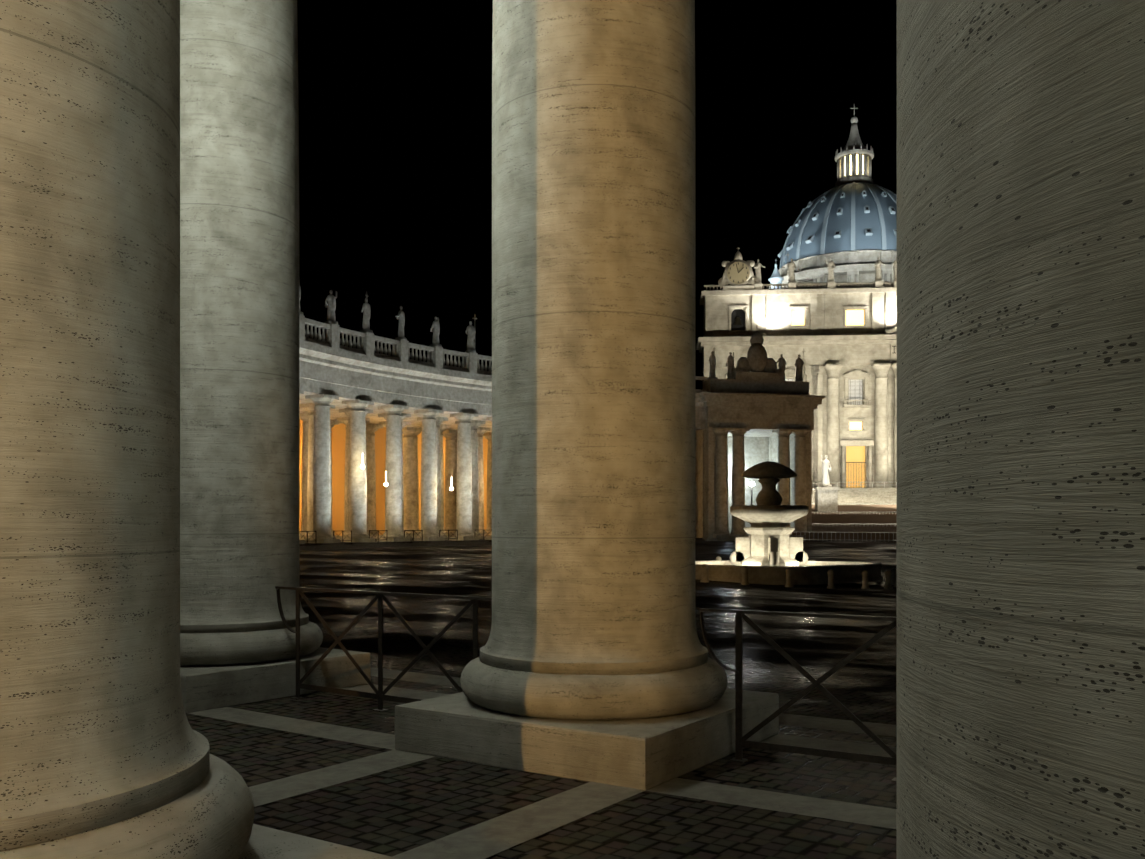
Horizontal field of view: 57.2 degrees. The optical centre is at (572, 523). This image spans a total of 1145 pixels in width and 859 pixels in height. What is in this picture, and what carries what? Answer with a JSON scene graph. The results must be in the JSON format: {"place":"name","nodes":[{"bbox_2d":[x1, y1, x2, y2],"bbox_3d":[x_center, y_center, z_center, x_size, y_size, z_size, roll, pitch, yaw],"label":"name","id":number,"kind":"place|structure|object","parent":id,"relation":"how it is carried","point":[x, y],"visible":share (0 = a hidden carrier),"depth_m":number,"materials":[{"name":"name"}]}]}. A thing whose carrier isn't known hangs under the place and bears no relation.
{"place":"outdoors","nodes":[
{"label":"outdoors","id":0,"kind":"place"},
{"bbox_2d":[299,419,487,535],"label":"borgo buildings","id":1,"kind":"structure","parent":0,"point":[338,435],"depth_m":134.19,"materials":[{"name":"brown paint"}]},
{"bbox_2d":[186,538,896,858],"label":"cobblestone paving","id":2,"kind":"structure","parent":0,"point":[396,811],"depth_m":6.59,"materials":[{"name":"grey stone"}]},
{"bbox_2d":[275,586,491,711],"bbox_3d":[-1.772,1.180,9.702,2.930,1.100,0.100,0,0,36],"label":"fence","id":3,"kind":"object","parent":2,"relation":"on","point":[380,693],"visible":0.67,"depth_m":9.71,"materials":[{"name":"metal"}]},
{"bbox_2d":[299,529,490,543],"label":"barriers","id":4,"kind":"object","parent":2,"relation":"on","point":[413,531],"visible":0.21,"depth_m":99.38,"materials":[{"name":"paint"}]},
{"bbox_2d":[189,539,896,858],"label":"paving strips","id":5,"kind":"object","parent":2,"relation":"on","point":[491,837],"visible":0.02,"depth_m":6.69,"materials":[{"name":"stone"}]},
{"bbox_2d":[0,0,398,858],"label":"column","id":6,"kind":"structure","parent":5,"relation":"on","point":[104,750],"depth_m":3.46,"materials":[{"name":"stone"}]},
{"bbox_2d":[180,0,370,712],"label":"column","id":7,"kind":"structure","parent":5,"relation":"on","point":[239,333],"depth_m":10.40,"materials":[{"name":"stone"}]},
{"bbox_2d":[299,390,304,543],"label":"column","id":8,"kind":"structure","parent":5,"relation":"on","point":[301,541],"depth_m":88.77,"materials":[{"name":"beige stone"}]},
{"bbox_2d":[299,412,308,537],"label":"column","id":9,"kind":"structure","parent":5,"relation":"on","point":[304,417],"depth_m":107.02,"materials":[{"name":"beige stone"}]},
{"bbox_2d":[299,403,335,539],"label":"column","id":10,"kind":"structure","parent":5,"relation":"on","point":[309,407],"depth_m":98.98,"materials":[{"name":"beige stone"}]},
{"bbox_2d":[304,394,339,542],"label":"column","id":11,"kind":"structure","parent":5,"relation":"on","point":[322,483],"depth_m":92.23,"materials":[{"name":"beige stone"}]},
{"bbox_2d":[330,420,340,536],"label":"column","id":12,"kind":"structure","parent":5,"relation":"on","point":[332,423],"depth_m":115.39,"materials":[{"name":"beige stone"}]},
{"bbox_2d":[336,417,370,538],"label":"column","id":13,"kind":"structure","parent":5,"relation":"on","point":[344,420],"depth_m":111.68,"materials":[{"name":"stone"}]},
{"bbox_2d":[338,408,373,539],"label":"column","id":14,"kind":"structure","parent":5,"relation":"on","point":[347,412],"depth_m":103.49,"materials":[{"name":"beige stone"}]},
{"bbox_2d":[341,400,374,541],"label":"column","id":15,"kind":"structure","parent":5,"relation":"on","point":[357,500],"depth_m":96.42,"materials":[{"name":"beige stone"}]},
{"bbox_2d":[366,423,382,538],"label":"column","id":16,"kind":"structure","parent":5,"relation":"on","point":[371,429],"depth_m":119.34,"materials":[{"name":"beige stone"}]},
{"bbox_2d":[377,405,409,541],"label":"column","id":17,"kind":"structure","parent":5,"relation":"on","point":[393,497],"depth_m":100.42,"materials":[{"name":"beige stone"}]},
{"bbox_2d":[299,318,707,432],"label":"entablature","id":18,"kind":"structure","parent":17,"relation":"on","point":[344,373],"depth_m":100.51,"materials":[{"name":"grey stone"}]},
{"bbox_2d":[299,314,491,373],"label":"colonnade balusters","id":19,"kind":"object","parent":18,"relation":"on","point":[366,343],"visible":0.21,"depth_m":99.14,"materials":[{"name":"grey stone"}]},
{"bbox_2d":[299,285,302,314],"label":"statue","id":20,"kind":"object","parent":19,"relation":"on","point":[300,313],"visible":0.04,"depth_m":88.16,"materials":[{"name":"stone"}]},
{"bbox_2d":[324,290,337,324],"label":"statue","id":21,"kind":"object","parent":19,"relation":"on","point":[331,306],"visible":1,"depth_m":92.18,"materials":[{"name":"stone"}]},
{"bbox_2d":[360,291,372,332],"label":"statue","id":22,"kind":"object","parent":19,"relation":"on","point":[366,310],"visible":0.98,"depth_m":96.29,"materials":[{"name":"stone"}]},
{"bbox_2d":[395,306,406,340],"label":"statue","id":23,"kind":"object","parent":19,"relation":"on","point":[400,316],"visible":0.96,"depth_m":100.22,"materials":[{"name":"stone"}]},
{"bbox_2d":[430,317,441,346],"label":"statue","id":24,"kind":"object","parent":19,"relation":"on","point":[435,329],"visible":1,"depth_m":104.00,"materials":[{"name":"stone"}]},
{"bbox_2d":[465,318,476,352],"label":"statue","id":25,"kind":"object","parent":19,"relation":"on","point":[470,329],"visible":1,"depth_m":107.56,"materials":[{"name":"stone"}]},
{"bbox_2d":[361,453,452,490],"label":"lanterns","id":26,"kind":"object","parent":18,"relation":"hanging from","point":[386,484],"visible":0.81,"depth_m":97.80,"materials":[{"name":"white"}]},
{"bbox_2d":[377,413,411,539],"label":"column","id":27,"kind":"structure","parent":5,"relation":"on","point":[403,415],"depth_m":107.88,"materials":[{"name":"beige stone"}]},
{"bbox_2d":[379,421,411,535],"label":"column","id":28,"kind":"structure","parent":5,"relation":"on","point":[405,423],"depth_m":116.16,"materials":[{"name":"beige stone"}]},
{"bbox_2d":[402,427,421,537],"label":"column","id":29,"kind":"structure","parent":5,"relation":"on","point":[410,480],"depth_m":123.47,"materials":[{"name":"stone"}]},
{"bbox_2d":[414,409,444,540],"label":"column","id":30,"kind":"structure","parent":5,"relation":"on","point":[428,488],"depth_m":104.25,"materials":[{"name":"beige stone"}]},
{"bbox_2d":[416,417,447,539],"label":"column","id":31,"kind":"structure","parent":5,"relation":"on","point":[439,421],"depth_m":111.55,"materials":[{"name":"beige stone"}]},
{"bbox_2d":[421,424,451,536],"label":"column","id":32,"kind":"structure","parent":5,"relation":"on","point":[443,427],"depth_m":120.05,"materials":[{"name":"beige stone"}]},
{"bbox_2d":[443,430,456,536],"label":"column","id":33,"kind":"structure","parent":5,"relation":"on","point":[450,436],"depth_m":127.33,"materials":[{"name":"beige stone"}]},
{"bbox_2d":[449,413,478,539],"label":"column","id":34,"kind":"structure","parent":5,"relation":"on","point":[464,497],"depth_m":107.83,"materials":[{"name":"beige stone"}]},
{"bbox_2d":[454,420,484,538],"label":"column","id":35,"kind":"structure","parent":5,"relation":"on","point":[475,424],"depth_m":114.98,"materials":[{"name":"beige stone"}]},
{"bbox_2d":[477,427,490,535],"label":"column","id":36,"kind":"structure","parent":5,"relation":"on","point":[481,431],"depth_m":123.51,"materials":[{"name":"beige stone"}]},
{"bbox_2d":[483,432,491,534],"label":"column","id":37,"kind":"structure","parent":5,"relation":"on","point":[488,436],"depth_m":130.97,"materials":[{"name":"beige stone"}]},
{"bbox_2d":[485,417,491,539],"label":"column","id":38,"kind":"structure","parent":5,"relation":"on","point":[490,536],"depth_m":111.45,"materials":[{"name":"stone"}]},
{"bbox_2d":[395,0,778,790],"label":"column","id":39,"kind":"structure","parent":5,"relation":"on","point":[593,662],"depth_m":7.58,"materials":[{"name":"stone"}]},
{"bbox_2d":[897,0,1144,858],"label":"column","id":40,"kind":"structure","parent":5,"relation":"on","point":[1020,429],"depth_m":1.16,"materials":[{"name":"stone"}]},
{"bbox_2d":[699,608,896,782],"bbox_3d":[2.200,1.180,7.049,2.930,1.100,0.100,0,0,32],"label":"fence","id":41,"kind":"object","parent":2,"relation":"on","point":[741,741],"visible":0.42,"depth_m":7.44,"materials":[{"name":"metal"}]},
{"bbox_2d":[297,0,896,389],"label":"sky","id":42,"kind":"structure","parent":0,"point":[395,96],"materials":[{"name":"black"}]},
{"bbox_2d":[299,540,896,724],"bbox_3d":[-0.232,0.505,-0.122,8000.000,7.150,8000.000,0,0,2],"label":"piazza ground","id":43,"kind":"structure","parent":0,"point":[861,687],"depth_m":30.56,"materials":[{"name":"black stone"}]},
{"bbox_2d":[299,538,895,736],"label":"colonnade steps","id":44,"kind":"structure","parent":43,"relation":"on","point":[880,729],"depth_m":11.62,"materials":[{"name":"stone"}]},
{"bbox_2d":[727,437,768,534],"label":"wall","id":45,"kind":"structure","parent":43,"relation":"on","point":[756,450],"depth_m":136.78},
{"bbox_2d":[749,481,754,504],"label":"lamp","id":46,"kind":"object","parent":43,"relation":"on","point":[751,484],"visible":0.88,"depth_m":99.33,"materials":[{"name":"paint"}]},
{"bbox_2d":[695,325,824,540],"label":"pavilion block","id":47,"kind":"structure","parent":43,"relation":"on","point":[762,398],"depth_m":125.99,"materials":[{"name":"brown stone"}]},
{"bbox_2d":[708,345,717,378],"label":"statue","id":48,"kind":"object","parent":47,"relation":"on","point":[712,362],"visible":1,"depth_m":125.64,"materials":[{"name":"stone"}]},
{"bbox_2d":[713,427,732,537],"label":"column","id":49,"kind":"structure","parent":47,"relation":"on","point":[721,495],"depth_m":123.90,"materials":[{"name":"beige stone"}]},
{"bbox_2d":[725,352,733,378],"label":"statue","id":50,"kind":"object","parent":47,"relation":"on","point":[730,363],"visible":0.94,"depth_m":126.14,"materials":[{"name":"stone"}]},
{"bbox_2d":[730,428,749,537],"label":"column","id":51,"kind":"structure","parent":47,"relation":"on","point":[738,480],"depth_m":124.37,"materials":[{"name":"beige stone"}]},
{"bbox_2d":[776,354,785,380],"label":"statue","id":52,"kind":"object","parent":47,"relation":"on","point":[782,362],"visible":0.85,"depth_m":127.62,"materials":[{"name":"stone"}]},
{"bbox_2d":[772,429,794,536],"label":"column","id":53,"kind":"structure","parent":47,"relation":"on","point":[783,484],"depth_m":125.66,"materials":[{"name":"beige stone"}]},
{"bbox_2d":[795,351,805,381],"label":"statue","id":54,"kind":"object","parent":47,"relation":"on","point":[799,363],"visible":1,"depth_m":128.15,"materials":[{"name":"stone"}]},
{"bbox_2d":[792,429,811,537],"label":"column","id":55,"kind":"structure","parent":47,"relation":"on","point":[799,495],"depth_m":126.13,"materials":[{"name":"brown stone"}]},
{"bbox_2d":[695,461,882,584],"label":"fountain","id":56,"kind":"object","parent":43,"relation":"on","point":[768,551],"visible":0.92,"depth_m":67.94,"materials":[{"name":"stone"}]},
{"bbox_2d":[700,556,896,588],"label":"bollards","id":57,"kind":"object","parent":43,"relation":"on","point":[890,578],"visible":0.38,"depth_m":63.07,"materials":[{"name":"stone"}]},
{"bbox_2d":[813,487,839,511],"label":"statue pedestal","id":58,"kind":"object","parent":43,"relation":"on","point":[826,499],"visible":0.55,"depth_m":177.00,"materials":[{"name":"stone"}]},
{"bbox_2d":[820,455,831,486],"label":"st peter statue","id":59,"kind":"object","parent":58,"relation":"on","point":[826,469],"visible":1,"depth_m":178.27,"materials":[{"name":"white stone"}]},
{"bbox_2d":[792,505,896,539],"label":"steps","id":60,"kind":"structure","parent":43,"relation":"on","point":[816,532],"depth_m":148.09,"materials":[{"name":"grey stone"}]},
{"bbox_2d":[800,503,896,541],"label":"crowd barriers","id":61,"kind":"object","parent":43,"relation":"on","point":[863,524],"visible":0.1,"depth_m":143.05,"materials":[{"name":"grey"}]},
{"bbox_2d":[812,488,896,504],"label":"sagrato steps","id":62,"kind":"structure","parent":43,"relation":"on","point":[867,495],"depth_m":212.98,"materials":[{"name":"beige stone"}]},
{"bbox_2d":[796,281,893,287],"bbox_3d":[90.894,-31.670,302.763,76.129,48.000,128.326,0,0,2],"label":"balustrade","id":63,"kind":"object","parent":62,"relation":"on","point":[815,286],"depth_m":242.33,"materials":[{"name":"beige stone"}]},
{"bbox_2d":[718,248,757,289],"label":"clock surround","id":64,"kind":"object","parent":63,"relation":"on","point":[724,281],"visible":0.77,"depth_m":237.79,"materials":[{"name":"stone"}]},
{"bbox_2d":[727,262,749,283],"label":"clock face","id":65,"kind":"object","parent":64,"relation":"attached to","point":[736,276],"visible":1,"depth_m":237.80,"materials":[{"name":"brown"}]},
{"bbox_2d":[730,262,747,282],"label":"clock markings","id":66,"kind":"object","parent":64,"relation":"attached to","point":[739,271],"visible":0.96,"depth_m":237.72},
{"bbox_2d":[733,317,742,325],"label":"bell","id":67,"kind":"object","parent":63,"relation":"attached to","point":[737,320],"visible":0.88,"depth_m":238.13,"materials":[{"name":"brown metal"}]},
{"bbox_2d":[754,284,761,289],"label":"statue pedestal","id":68,"kind":"object","parent":63,"relation":"on","point":[758,287],"visible":0.57,"depth_m":237.22,"materials":[{"name":"stone"}]},
{"bbox_2d":[754,259,764,283],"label":"statue","id":69,"kind":"object","parent":68,"relation":"on","point":[757,266],"visible":0.96,"depth_m":237.68,"materials":[{"name":"stone"}]},
{"bbox_2d":[787,283,795,288],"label":"statue pedestal","id":70,"kind":"object","parent":63,"relation":"on","point":[791,286],"visible":0.57,"depth_m":236.63,"materials":[{"name":"stone"}]},
{"bbox_2d":[787,258,795,282],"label":"statue","id":71,"kind":"object","parent":70,"relation":"on","point":[791,266],"visible":0.98,"depth_m":237.10,"materials":[{"name":"stone"}]},
{"bbox_2d":[826,282,834,288],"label":"statue pedestal","id":72,"kind":"object","parent":63,"relation":"on","point":[830,285],"visible":0.57,"depth_m":235.94,"materials":[{"name":"stone"}]},
{"bbox_2d":[825,257,834,282],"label":"statue","id":73,"kind":"object","parent":72,"relation":"on","point":[830,266],"visible":1,"depth_m":236.40,"materials":[{"name":"stone"}]},
{"bbox_2d":[769,250,896,288],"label":"dome drum","id":74,"kind":"object","parent":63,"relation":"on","point":[855,266],"visible":0.06,"depth_m":331.19,"materials":[{"name":"beige stone"}]},
{"bbox_2d":[778,182,896,268],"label":"dome","id":75,"kind":"structure","parent":74,"relation":"on","point":[842,223],"depth_m":335.43,"materials":[{"name":"blue metal"}]},
{"bbox_2d":[835,104,873,186],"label":"dome lantern","id":76,"kind":"object","parent":75,"relation":"on","point":[854,146],"visible":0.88,"depth_m":350.44,"materials":[{"name":"beige stone"}]},
{"bbox_2d":[789,192,896,245],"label":"dome windows","id":77,"kind":"structure","parent":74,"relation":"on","point":[868,230],"depth_m":334.93,"materials":[{"name":"black"}]},
{"bbox_2d":[824,364,842,487],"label":"column","id":78,"kind":"structure","parent":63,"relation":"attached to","point":[832,371],"depth_m":232.64,"materials":[{"name":"stone"}]},
{"bbox_2d":[846,462,865,487],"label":"door grilles","id":79,"kind":"object","parent":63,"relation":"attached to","point":[856,473],"depth_m":235.30,"materials":[{"name":"paint"}]},
{"bbox_2d":[874,281,882,287],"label":"statue pedestal","id":80,"kind":"object","parent":63,"relation":"on","point":[878,284],"visible":0.57,"depth_m":235.09,"materials":[{"name":"stone"}]},
{"bbox_2d":[874,257,885,281],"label":"statue","id":81,"kind":"object","parent":80,"relation":"on","point":[878,274],"visible":0.98,"depth_m":235.56,"materials":[{"name":"stone"}]},
{"bbox_2d":[872,363,890,487],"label":"column","id":82,"kind":"structure","parent":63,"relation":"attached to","point":[881,441],"depth_m":231.84,"materials":[{"name":"stone"}]},
{"bbox_2d":[891,363,896,487],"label":"column","id":83,"kind":"structure","parent":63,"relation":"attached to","point":[894,366],"depth_m":231.76,"materials":[{"name":"stone"}]},
{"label":"attic pedestal","id":84,"kind":"object","parent":63,"relation":"on","visible":0},
{"bbox_2d":[892,250,896,280],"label":"statue","id":85,"kind":"object","parent":84,"relation":"on","point":[894,264],"visible":0.48,"depth_m":235.33,"materials":[{"name":"stone"}]},
{"bbox_2d":[768,260,783,288],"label":"small cupola","id":86,"kind":"object","parent":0,"point":[776,278],"visible":0.77,"depth_m":312.01,"materials":[{"name":"white stone"}]},
{"bbox_2d":[697,282,896,487],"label":"basilica facade","id":87,"kind":"structure","parent":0,"point":[852,330],"depth_m":235.48,"materials":[{"name":"beige stone"}]},
{"bbox_2d":[850,154,857,174],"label":"lantern light","id":88,"kind":"object","parent":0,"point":[851,164],"visible":0.06,"depth_m":350.12,"materials":[{"name":"beige"}]}
]}

